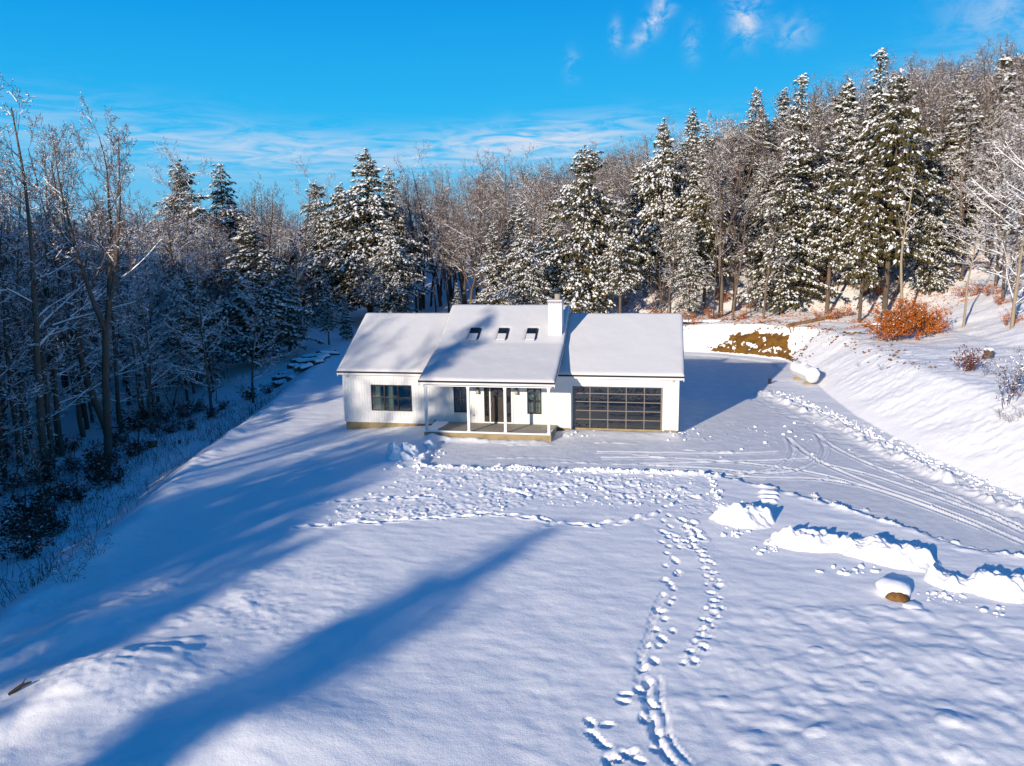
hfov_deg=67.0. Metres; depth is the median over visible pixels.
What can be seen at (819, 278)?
sapling
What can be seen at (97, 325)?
bare tree
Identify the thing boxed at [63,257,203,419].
bare tree
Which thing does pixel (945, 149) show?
bare tree
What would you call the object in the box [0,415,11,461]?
sapling
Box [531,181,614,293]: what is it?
bare tree
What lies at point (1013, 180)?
evergreen tree
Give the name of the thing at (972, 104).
evergreen tree
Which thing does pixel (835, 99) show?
evergreen tree
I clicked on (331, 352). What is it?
log
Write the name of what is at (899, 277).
sapling
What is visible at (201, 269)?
bare tree
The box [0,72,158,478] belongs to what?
bare tree
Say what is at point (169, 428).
shrub
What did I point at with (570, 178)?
bare tree
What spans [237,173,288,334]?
bare tree
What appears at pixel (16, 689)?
buried branch
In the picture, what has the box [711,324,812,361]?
bare soil
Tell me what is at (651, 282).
sapling
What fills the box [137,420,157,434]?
shrub
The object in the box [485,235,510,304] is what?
evergreen tree
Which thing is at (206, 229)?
bare tree
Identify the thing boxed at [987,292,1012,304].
shrub
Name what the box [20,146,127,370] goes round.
bare tree
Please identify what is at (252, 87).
sky
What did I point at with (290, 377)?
log
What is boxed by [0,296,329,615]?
woodland floor
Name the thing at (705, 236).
evergreen tree
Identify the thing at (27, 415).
bare tree
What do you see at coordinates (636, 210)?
evergreen tree
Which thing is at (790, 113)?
evergreen tree
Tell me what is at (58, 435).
bare tree
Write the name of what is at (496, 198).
bare tree
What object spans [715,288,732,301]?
shrub
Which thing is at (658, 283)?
sapling
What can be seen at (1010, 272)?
bare tree
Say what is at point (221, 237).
bare tree
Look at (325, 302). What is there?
evergreen tree
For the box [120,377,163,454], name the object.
sapling
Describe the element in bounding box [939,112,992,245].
evergreen tree
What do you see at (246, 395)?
shrub
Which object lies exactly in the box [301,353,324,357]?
log
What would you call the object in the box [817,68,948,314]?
evergreen tree
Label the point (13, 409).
bare tree
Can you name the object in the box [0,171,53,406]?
bare tree
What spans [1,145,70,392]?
bare tree
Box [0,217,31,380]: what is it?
bare tree
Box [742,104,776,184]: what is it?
evergreen tree
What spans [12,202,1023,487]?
hillside
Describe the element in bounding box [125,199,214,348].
bare tree
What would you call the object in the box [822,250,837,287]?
sapling
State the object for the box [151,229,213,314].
bare tree
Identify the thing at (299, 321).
evergreen tree
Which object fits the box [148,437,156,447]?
stump
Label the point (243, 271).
evergreen tree
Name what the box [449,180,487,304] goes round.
bare tree
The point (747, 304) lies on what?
shrub
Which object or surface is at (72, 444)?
shrub
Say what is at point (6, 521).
shrub
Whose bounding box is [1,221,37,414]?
bare tree
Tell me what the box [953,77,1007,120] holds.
bare tree
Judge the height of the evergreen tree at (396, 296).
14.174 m
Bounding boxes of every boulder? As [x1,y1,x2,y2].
[875,577,910,602]
[902,601,922,608]
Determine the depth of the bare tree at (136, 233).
91.74 m
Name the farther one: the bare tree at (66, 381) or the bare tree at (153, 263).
the bare tree at (153, 263)
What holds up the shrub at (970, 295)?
on the hillside
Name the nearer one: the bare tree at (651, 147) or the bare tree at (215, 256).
the bare tree at (215, 256)
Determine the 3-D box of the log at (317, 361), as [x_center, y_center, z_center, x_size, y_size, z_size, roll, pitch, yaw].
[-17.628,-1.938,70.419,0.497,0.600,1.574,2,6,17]
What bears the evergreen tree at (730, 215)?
on the hillside
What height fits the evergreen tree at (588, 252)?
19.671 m
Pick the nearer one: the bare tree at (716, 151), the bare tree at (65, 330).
the bare tree at (65, 330)
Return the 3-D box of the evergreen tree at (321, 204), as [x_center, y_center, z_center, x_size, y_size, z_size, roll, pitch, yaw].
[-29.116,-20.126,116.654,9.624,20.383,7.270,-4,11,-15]
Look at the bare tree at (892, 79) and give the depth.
101.25 m
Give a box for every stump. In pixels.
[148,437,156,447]
[983,347,994,358]
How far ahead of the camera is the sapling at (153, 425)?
51.55 m
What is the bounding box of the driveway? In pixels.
[421,354,1023,554]
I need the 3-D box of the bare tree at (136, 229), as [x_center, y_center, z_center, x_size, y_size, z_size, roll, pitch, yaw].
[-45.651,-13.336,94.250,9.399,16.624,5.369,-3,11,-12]
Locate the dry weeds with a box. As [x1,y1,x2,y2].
[0,379,285,607]
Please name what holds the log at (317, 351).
on the yard snow
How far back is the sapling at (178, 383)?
63.44 m
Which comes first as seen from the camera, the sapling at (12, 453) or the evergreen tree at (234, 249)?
the sapling at (12, 453)
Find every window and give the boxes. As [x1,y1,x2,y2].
[370,385,411,410]
[453,387,466,411]
[527,388,541,413]
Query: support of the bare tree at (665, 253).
on the hillside
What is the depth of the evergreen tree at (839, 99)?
107.36 m
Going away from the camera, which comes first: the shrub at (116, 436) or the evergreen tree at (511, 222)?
the shrub at (116, 436)
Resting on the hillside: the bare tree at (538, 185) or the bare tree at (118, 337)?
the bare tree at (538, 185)
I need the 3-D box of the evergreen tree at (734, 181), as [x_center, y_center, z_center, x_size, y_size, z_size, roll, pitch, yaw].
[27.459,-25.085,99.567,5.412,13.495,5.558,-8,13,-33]
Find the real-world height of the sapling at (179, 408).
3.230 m
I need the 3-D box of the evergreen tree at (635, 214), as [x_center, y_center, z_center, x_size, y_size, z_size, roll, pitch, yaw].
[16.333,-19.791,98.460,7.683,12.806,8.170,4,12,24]
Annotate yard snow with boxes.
[0,315,1023,765]
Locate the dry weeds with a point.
(97, 502)
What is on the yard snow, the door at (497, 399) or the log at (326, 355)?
the log at (326, 355)
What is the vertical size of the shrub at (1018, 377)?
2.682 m
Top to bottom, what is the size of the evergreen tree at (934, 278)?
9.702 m
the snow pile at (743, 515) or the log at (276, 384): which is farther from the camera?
the log at (276, 384)
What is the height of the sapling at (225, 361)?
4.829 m
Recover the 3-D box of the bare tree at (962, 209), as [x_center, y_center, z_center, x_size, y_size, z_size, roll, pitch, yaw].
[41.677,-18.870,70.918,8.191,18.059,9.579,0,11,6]
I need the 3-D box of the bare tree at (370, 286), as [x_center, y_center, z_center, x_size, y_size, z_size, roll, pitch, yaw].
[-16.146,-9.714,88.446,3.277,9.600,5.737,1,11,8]
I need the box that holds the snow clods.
[335,374,1022,616]
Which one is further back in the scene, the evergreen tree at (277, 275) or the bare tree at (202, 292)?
the evergreen tree at (277, 275)
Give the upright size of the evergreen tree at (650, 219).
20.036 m
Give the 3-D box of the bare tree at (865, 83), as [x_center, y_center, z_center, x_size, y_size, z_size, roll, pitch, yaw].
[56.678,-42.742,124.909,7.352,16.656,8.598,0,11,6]
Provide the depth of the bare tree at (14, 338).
61.24 m
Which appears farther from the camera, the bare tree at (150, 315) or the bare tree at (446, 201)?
the bare tree at (446, 201)
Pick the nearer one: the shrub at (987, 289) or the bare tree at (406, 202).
the shrub at (987, 289)
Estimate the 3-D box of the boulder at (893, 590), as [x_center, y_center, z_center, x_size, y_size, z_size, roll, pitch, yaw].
[11.193,6.094,22.705,0.965,0.582,1.040,1,11,10]
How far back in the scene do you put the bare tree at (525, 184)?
117.97 m
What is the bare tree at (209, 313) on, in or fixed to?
on the woodland floor
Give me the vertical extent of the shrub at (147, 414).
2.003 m
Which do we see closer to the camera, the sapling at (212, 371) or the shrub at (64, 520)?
the shrub at (64, 520)
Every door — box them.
[490,388,503,421]
[573,386,662,429]
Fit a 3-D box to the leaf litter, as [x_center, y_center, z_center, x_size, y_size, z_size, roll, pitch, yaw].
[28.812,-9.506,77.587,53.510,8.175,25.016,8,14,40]
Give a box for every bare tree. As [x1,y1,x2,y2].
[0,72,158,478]
[0,80,84,422]
[0,124,93,412]
[0,151,44,438]
[0,162,34,391]
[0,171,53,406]
[0,179,118,446]
[0,182,100,454]
[0,198,166,456]
[0,215,100,476]
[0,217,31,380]
[0,220,90,466]
[0,229,15,408]
[0,233,69,401]
[0,250,90,468]
[0,260,28,432]
[0,298,53,447]
[0,318,50,391]
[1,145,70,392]
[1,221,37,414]
[5,248,127,437]
[7,258,90,366]
[8,258,109,400]
[8,266,44,412]
[12,240,88,417]
[15,276,78,443]
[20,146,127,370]
[30,207,204,433]
[37,249,141,365]
[42,215,168,406]
[44,249,93,387]
[45,241,96,422]
[50,239,108,305]
[57,248,131,381]
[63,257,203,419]
[80,244,167,404]
[81,171,163,373]
[85,236,190,402]
[86,237,201,413]
[88,250,147,423]
[91,255,170,427]
[92,138,212,274]
[95,205,170,261]
[98,211,208,385]
[101,227,160,388]
[102,218,140,385]
[112,263,161,369]
[113,269,169,412]
[115,152,221,361]
[117,241,198,405]
[120,221,160,253]
[123,263,182,432]
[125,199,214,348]
[135,232,189,296]
[136,222,166,305]
[137,225,182,378]
[139,223,172,362]
[143,233,194,392]
[146,202,218,329]
[147,216,212,286]
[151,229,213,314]
[152,252,254,409]
[153,246,238,355]
[155,214,181,280]
[162,251,226,392]
[170,228,234,320]
[171,214,221,302]
[174,245,220,349]
[188,205,248,347]
[189,238,236,359]
[192,222,237,347]
[192,245,217,344]
[198,228,230,331]
[199,224,236,326]
[204,212,229,347]
[211,211,238,320]
[215,270,306,402]
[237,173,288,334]
[249,158,332,289]
[273,220,296,282]
[275,229,320,334]
[353,255,383,312]
[392,164,453,311]
[393,139,467,306]
[399,193,443,307]
[415,196,449,312]
[425,218,457,282]
[426,210,473,279]
[432,176,507,304]
[433,184,455,272]
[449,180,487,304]
[450,148,510,292]
[474,160,517,250]
[480,145,540,247]
[491,183,527,253]
[503,182,545,302]
[505,146,555,242]
[509,177,565,250]
[512,160,554,236]
[512,169,563,298]
[518,158,574,212]
[520,169,538,255]
[523,168,537,238]
[527,207,570,303]
[531,166,630,299]
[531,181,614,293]
[561,169,585,190]
[602,162,626,217]
[617,147,650,187]
[633,129,689,169]
[638,127,678,174]
[653,113,690,157]
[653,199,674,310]
[660,216,701,312]
[661,229,684,312]
[671,111,761,221]
[671,117,723,153]
[685,137,730,186]
[694,137,758,317]
[696,147,790,311]
[697,110,742,228]
[701,206,730,318]
[708,117,733,141]
[723,189,766,320]
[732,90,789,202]
[756,85,864,276]
[760,193,802,318]
[769,88,802,126]
[771,117,827,183]
[802,140,839,282]
[813,126,842,266]
[823,72,842,111]
[833,63,972,185]
[834,68,861,96]
[841,67,903,171]
[848,93,872,176]
[853,62,876,113]
[861,63,908,114]
[895,166,925,320]
[896,57,987,158]
[896,101,962,273]
[921,78,1014,270]
[927,54,948,90]
[931,70,985,129]
[931,127,1023,286]
[939,130,1013,280]
[940,74,1023,254]
[952,152,1023,300]
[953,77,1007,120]
[961,211,986,326]
[967,114,1023,328]
[969,58,986,213]
[972,33,1023,112]
[973,121,1023,268]
[975,50,996,78]
[976,57,1023,224]
[985,107,1023,289]
[991,57,1023,190]
[996,184,1023,289]
[998,90,1022,229]
[1009,78,1023,238]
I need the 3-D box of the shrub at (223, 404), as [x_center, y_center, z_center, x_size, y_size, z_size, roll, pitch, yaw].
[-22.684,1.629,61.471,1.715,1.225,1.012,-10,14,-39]
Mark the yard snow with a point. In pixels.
(244, 595)
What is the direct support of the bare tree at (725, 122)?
on the hillside
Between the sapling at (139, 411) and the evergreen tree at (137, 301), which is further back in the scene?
the evergreen tree at (137, 301)
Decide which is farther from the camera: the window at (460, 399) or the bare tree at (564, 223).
the bare tree at (564, 223)
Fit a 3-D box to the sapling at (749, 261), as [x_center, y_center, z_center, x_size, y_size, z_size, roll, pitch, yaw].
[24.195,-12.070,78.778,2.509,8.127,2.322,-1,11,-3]
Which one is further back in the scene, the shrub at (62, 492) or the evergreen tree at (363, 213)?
the evergreen tree at (363, 213)
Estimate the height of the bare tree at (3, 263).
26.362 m
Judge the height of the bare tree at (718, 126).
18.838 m
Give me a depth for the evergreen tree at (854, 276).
65.08 m
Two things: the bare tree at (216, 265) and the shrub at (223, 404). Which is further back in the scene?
the bare tree at (216, 265)
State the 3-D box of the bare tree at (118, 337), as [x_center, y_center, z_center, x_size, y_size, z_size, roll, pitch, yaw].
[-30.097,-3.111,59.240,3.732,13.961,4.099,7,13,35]
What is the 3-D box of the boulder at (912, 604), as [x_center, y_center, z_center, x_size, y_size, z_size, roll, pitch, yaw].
[11.360,6.356,21.897,0.617,0.264,0.490,1,11,10]
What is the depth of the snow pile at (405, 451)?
37.90 m
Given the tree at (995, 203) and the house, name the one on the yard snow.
the house
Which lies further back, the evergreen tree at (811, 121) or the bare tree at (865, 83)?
the bare tree at (865, 83)
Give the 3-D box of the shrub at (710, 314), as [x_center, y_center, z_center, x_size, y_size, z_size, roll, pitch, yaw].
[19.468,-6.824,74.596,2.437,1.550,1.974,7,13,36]
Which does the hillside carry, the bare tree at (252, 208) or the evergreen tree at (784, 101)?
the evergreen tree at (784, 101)
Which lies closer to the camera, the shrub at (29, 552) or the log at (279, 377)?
the shrub at (29, 552)
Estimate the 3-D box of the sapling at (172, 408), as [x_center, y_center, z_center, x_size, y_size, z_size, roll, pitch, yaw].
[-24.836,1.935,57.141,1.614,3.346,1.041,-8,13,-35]
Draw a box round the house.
[336,294,684,441]
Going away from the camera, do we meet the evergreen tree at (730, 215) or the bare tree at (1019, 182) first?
the bare tree at (1019, 182)
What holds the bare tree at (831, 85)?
on the hillside
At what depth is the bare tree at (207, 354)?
67.76 m
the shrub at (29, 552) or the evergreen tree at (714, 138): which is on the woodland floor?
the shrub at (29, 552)
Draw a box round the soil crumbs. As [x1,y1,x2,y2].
[683,319,940,374]
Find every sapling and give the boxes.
[0,394,40,499]
[0,396,19,470]
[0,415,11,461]
[6,441,44,518]
[8,379,49,504]
[22,411,55,495]
[43,443,64,485]
[66,434,82,486]
[84,375,103,434]
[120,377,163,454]
[147,406,162,443]
[152,354,175,411]
[153,385,168,436]
[164,388,182,422]
[170,340,189,407]
[173,391,191,421]
[187,378,197,409]
[206,352,220,393]
[208,320,225,378]
[216,339,230,379]
[647,259,657,304]
[647,275,657,312]
[650,260,668,306]
[651,256,676,312]
[656,277,667,311]
[683,285,695,324]
[723,254,740,294]
[739,228,763,292]
[739,266,755,315]
[742,277,757,317]
[816,248,825,292]
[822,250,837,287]
[850,243,875,309]
[883,222,919,300]
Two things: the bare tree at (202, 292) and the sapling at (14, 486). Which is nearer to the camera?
the sapling at (14, 486)
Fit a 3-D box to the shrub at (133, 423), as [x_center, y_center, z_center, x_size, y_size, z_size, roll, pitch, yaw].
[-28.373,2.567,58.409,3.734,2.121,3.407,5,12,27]
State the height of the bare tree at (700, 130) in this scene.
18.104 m
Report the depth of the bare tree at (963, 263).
68.33 m
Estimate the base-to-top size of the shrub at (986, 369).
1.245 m
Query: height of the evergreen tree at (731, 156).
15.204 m
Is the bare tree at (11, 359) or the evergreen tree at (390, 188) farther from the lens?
the evergreen tree at (390, 188)
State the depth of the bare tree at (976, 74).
88.51 m
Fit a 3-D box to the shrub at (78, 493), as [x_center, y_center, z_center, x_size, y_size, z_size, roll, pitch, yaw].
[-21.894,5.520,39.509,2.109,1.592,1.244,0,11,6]
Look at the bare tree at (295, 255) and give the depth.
90.16 m
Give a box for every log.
[92,424,125,428]
[272,372,297,380]
[272,379,286,387]
[278,370,293,374]
[286,374,296,381]
[287,363,305,368]
[290,358,307,362]
[296,356,325,363]
[297,362,313,371]
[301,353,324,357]
[312,358,324,364]
[316,349,335,352]
[316,353,330,358]
[319,350,339,354]
[683,319,720,323]
[786,315,833,327]
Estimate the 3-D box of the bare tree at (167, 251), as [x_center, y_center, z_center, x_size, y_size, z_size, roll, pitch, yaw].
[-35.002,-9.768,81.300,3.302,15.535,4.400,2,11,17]
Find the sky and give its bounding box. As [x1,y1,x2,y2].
[0,0,1023,229]
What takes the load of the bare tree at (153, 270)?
on the woodland floor
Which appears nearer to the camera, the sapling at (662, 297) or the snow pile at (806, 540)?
the snow pile at (806, 540)
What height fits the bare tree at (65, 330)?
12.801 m
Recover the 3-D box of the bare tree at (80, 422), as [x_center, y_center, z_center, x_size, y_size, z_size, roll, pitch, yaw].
[-31.778,-2.505,55.355,8.588,14.128,4.906,-6,12,-24]
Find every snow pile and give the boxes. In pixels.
[384,441,419,459]
[423,439,437,447]
[709,500,774,529]
[764,525,839,552]
[837,535,941,571]
[923,565,976,592]
[967,569,1023,603]
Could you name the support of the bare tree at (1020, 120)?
on the hillside
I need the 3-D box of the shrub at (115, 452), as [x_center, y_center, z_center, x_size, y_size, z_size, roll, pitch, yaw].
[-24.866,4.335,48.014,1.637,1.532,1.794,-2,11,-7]
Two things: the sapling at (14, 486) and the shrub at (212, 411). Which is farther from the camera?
the shrub at (212, 411)
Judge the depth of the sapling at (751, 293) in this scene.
73.09 m
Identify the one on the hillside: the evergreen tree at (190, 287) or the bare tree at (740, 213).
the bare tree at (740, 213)
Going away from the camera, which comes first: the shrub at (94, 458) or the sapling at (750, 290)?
the shrub at (94, 458)
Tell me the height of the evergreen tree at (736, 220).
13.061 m
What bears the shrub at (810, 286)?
on the hillside
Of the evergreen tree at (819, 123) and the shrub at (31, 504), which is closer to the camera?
the shrub at (31, 504)
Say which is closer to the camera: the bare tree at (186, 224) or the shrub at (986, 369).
the shrub at (986, 369)
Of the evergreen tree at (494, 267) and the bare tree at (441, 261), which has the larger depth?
the bare tree at (441, 261)
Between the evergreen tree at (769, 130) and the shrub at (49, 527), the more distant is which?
the evergreen tree at (769, 130)
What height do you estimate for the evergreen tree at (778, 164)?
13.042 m
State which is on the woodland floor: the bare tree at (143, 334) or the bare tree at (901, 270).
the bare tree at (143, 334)
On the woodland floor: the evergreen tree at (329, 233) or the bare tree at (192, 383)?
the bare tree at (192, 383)
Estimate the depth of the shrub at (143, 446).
50.07 m
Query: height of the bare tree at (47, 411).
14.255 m
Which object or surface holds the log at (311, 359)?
on the yard snow
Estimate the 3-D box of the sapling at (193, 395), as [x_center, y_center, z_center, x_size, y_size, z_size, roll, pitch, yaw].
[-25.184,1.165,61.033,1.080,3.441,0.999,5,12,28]
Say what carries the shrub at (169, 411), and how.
on the woodland floor
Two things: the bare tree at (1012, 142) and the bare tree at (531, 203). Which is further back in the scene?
the bare tree at (531, 203)
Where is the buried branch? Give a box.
[8,678,31,695]
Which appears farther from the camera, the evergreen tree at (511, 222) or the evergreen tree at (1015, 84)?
the evergreen tree at (511, 222)
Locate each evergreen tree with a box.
[109,237,158,354]
[147,159,230,323]
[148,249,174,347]
[149,273,238,384]
[158,296,203,400]
[188,163,281,314]
[196,222,324,366]
[223,231,263,332]
[252,259,320,351]
[270,255,289,303]
[281,236,303,304]
[287,180,335,296]
[288,148,438,312]
[297,228,326,319]
[302,182,374,311]
[313,273,339,344]
[337,296,353,339]
[353,217,433,312]
[375,165,415,299]
[451,283,462,305]
[470,223,520,304]
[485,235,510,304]
[486,201,553,304]
[495,199,532,303]
[531,145,634,312]
[532,211,567,304]
[535,199,570,276]
[596,198,644,312]
[598,203,625,265]
[604,179,620,237]
[606,164,655,289]
[612,118,696,295]
[628,180,656,275]
[650,151,686,265]
[651,146,740,292]
[661,160,731,309]
[668,221,713,316]
[673,108,715,204]
[683,124,717,209]
[707,134,738,230]
[712,153,741,256]
[714,185,746,267]
[722,153,842,313]
[723,128,741,226]
[725,137,740,212]
[730,88,781,229]
[732,157,777,246]
[732,162,787,280]
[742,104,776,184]
[749,117,781,196]
[754,73,831,292]
[763,176,817,271]
[768,87,807,156]
[770,132,792,193]
[771,105,796,184]
[792,136,871,313]
[804,102,831,147]
[807,115,820,164]
[809,147,852,244]
[812,104,824,161]
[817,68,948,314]
[817,78,862,231]
[818,121,836,158]
[829,94,846,122]
[829,94,846,129]
[832,152,915,321]
[839,48,922,295]
[839,125,872,212]
[840,149,906,276]
[844,90,909,178]
[860,89,874,122]
[884,80,903,119]
[900,135,952,277]
[902,187,971,294]
[904,100,937,175]
[907,135,939,228]
[920,100,949,162]
[932,90,987,240]
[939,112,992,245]
[941,65,978,124]
[944,82,985,153]
[973,55,1017,214]
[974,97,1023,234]
[992,69,1020,156]
[998,117,1023,242]
[1000,184,1023,251]
[1008,53,1022,107]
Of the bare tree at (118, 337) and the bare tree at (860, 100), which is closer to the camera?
the bare tree at (118, 337)
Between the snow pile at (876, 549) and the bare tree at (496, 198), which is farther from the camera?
the bare tree at (496, 198)
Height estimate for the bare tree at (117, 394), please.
17.169 m
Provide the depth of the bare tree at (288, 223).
109.24 m
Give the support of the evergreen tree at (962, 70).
on the hillside
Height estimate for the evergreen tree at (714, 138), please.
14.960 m
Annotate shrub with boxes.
[0,457,33,491]
[0,477,86,518]
[0,494,42,535]
[0,507,54,541]
[0,520,56,561]
[4,434,15,461]
[10,505,69,539]
[19,448,68,485]
[23,477,77,503]
[26,491,56,525]
[32,434,69,455]
[41,553,92,581]
[43,505,72,536]
[61,450,83,473]
[64,433,83,451]
[66,529,112,558]
[67,476,103,502]
[73,457,127,484]
[74,439,126,472]
[84,458,130,490]
[97,442,123,462]
[111,405,166,430]
[112,426,131,446]
[118,434,143,458]
[128,437,154,451]
[135,399,167,419]
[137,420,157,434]
[140,401,176,425]
[154,416,184,433]
[170,415,196,430]
[173,396,198,419]
[184,393,207,413]
[198,400,235,418]
[215,397,236,410]
[236,384,267,399]
[258,382,273,393]
[612,294,633,304]
[645,305,672,312]
[677,309,695,318]
[689,311,702,324]
[702,304,723,318]
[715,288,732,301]
[732,310,747,319]
[737,294,754,308]
[796,270,825,290]
[811,309,824,317]
[819,305,845,318]
[832,301,852,316]
[845,287,931,341]
[870,281,896,295]
[910,295,952,334]
[948,279,986,298]
[950,343,994,370]
[977,279,1006,295]
[977,360,996,375]
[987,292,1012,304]
[990,351,1023,407]
[995,306,1023,325]
[999,349,1023,393]
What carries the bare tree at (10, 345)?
on the woodland floor
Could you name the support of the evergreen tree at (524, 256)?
on the yard snow
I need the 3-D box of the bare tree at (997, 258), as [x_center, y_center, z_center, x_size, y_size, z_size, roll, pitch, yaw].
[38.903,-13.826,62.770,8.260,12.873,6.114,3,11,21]
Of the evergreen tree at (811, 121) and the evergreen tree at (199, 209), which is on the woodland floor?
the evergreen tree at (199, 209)
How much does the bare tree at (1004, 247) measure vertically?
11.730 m
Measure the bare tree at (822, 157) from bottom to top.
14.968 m
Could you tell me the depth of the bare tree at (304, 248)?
98.67 m
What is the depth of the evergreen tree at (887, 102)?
85.94 m
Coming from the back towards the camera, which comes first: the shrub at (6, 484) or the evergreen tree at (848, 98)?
the evergreen tree at (848, 98)
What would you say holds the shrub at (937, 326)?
on the hillside
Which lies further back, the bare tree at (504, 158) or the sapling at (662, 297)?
the bare tree at (504, 158)
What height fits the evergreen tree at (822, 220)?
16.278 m
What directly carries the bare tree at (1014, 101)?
on the hillside
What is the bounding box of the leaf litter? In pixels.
[616,244,1022,329]
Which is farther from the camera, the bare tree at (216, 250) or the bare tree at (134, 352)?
the bare tree at (216, 250)
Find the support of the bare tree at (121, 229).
on the woodland floor
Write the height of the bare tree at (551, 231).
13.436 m
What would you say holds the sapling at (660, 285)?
on the hillside
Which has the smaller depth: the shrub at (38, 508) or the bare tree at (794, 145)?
the shrub at (38, 508)
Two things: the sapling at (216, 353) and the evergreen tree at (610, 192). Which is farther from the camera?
the evergreen tree at (610, 192)
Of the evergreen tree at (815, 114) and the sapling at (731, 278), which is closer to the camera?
the sapling at (731, 278)
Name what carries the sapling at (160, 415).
on the woodland floor
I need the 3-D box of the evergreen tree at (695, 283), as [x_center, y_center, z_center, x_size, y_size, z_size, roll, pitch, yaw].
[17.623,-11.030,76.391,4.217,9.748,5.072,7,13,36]
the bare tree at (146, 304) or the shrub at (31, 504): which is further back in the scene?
the bare tree at (146, 304)
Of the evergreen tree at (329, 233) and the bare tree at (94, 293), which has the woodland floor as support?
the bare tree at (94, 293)
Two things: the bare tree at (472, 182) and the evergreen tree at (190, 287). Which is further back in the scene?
the bare tree at (472, 182)
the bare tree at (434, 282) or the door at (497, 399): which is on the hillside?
the bare tree at (434, 282)
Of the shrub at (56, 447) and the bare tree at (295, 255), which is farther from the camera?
the bare tree at (295, 255)
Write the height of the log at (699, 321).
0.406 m
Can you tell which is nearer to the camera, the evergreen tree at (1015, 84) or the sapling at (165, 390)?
the sapling at (165, 390)
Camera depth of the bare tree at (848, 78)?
136.47 m
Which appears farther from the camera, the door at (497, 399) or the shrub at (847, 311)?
the shrub at (847, 311)
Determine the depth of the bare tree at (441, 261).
121.60 m
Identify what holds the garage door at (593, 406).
in the house
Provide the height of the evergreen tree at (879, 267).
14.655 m
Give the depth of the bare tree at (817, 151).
74.94 m
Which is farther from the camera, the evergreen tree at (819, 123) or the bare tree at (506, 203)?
the bare tree at (506, 203)
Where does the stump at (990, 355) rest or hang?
on the hillside
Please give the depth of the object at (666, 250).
81.73 m
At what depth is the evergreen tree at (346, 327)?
86.25 m
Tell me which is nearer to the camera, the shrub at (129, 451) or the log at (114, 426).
the shrub at (129, 451)
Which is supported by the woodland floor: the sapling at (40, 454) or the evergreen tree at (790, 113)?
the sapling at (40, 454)
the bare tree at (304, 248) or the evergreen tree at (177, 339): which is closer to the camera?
the evergreen tree at (177, 339)
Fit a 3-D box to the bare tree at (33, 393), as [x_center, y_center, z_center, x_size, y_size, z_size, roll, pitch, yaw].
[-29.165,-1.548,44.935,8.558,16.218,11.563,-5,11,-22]
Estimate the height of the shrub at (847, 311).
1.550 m
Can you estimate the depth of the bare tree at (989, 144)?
70.84 m
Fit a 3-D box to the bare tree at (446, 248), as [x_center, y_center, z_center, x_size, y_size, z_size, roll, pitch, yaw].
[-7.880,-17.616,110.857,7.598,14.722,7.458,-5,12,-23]
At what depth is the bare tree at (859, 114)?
82.05 m
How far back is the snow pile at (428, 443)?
39.96 m
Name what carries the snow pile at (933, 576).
on the yard snow
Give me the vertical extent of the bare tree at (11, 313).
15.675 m
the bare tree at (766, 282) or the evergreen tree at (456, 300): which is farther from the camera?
the evergreen tree at (456, 300)
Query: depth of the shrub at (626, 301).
90.19 m
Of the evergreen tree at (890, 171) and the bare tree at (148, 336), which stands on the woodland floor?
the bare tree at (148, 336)
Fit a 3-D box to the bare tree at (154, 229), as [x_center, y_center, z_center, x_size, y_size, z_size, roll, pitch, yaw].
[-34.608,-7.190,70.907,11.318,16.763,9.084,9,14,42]
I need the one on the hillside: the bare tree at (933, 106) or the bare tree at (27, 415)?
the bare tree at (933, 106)
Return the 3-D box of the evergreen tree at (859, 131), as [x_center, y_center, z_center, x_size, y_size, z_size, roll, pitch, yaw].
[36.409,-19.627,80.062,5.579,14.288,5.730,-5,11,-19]
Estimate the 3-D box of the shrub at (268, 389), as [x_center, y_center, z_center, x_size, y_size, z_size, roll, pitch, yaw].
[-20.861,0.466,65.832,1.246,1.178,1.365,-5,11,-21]
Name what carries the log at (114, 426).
on the woodland floor
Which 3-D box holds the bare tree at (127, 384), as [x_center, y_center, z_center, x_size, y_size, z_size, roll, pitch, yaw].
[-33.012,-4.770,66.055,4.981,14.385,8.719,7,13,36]
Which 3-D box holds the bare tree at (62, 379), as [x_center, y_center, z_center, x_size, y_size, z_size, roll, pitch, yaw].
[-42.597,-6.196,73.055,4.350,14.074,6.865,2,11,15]
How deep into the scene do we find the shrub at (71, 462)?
46.67 m
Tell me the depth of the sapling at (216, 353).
72.81 m
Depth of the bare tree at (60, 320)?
61.78 m
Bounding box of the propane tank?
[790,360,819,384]
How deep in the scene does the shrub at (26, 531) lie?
34.47 m
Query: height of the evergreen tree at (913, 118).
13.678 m
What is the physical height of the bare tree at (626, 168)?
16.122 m
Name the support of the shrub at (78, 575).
on the yard snow
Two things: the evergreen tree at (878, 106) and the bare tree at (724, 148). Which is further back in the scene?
the bare tree at (724, 148)
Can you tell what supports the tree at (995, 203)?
on the hillside
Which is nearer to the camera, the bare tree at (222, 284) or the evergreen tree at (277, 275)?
the bare tree at (222, 284)
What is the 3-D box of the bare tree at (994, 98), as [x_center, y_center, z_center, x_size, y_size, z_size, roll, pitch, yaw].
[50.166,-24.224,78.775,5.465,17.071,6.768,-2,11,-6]
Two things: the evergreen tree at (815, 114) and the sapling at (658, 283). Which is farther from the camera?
the evergreen tree at (815, 114)
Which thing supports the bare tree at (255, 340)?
on the woodland floor
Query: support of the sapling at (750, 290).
on the hillside

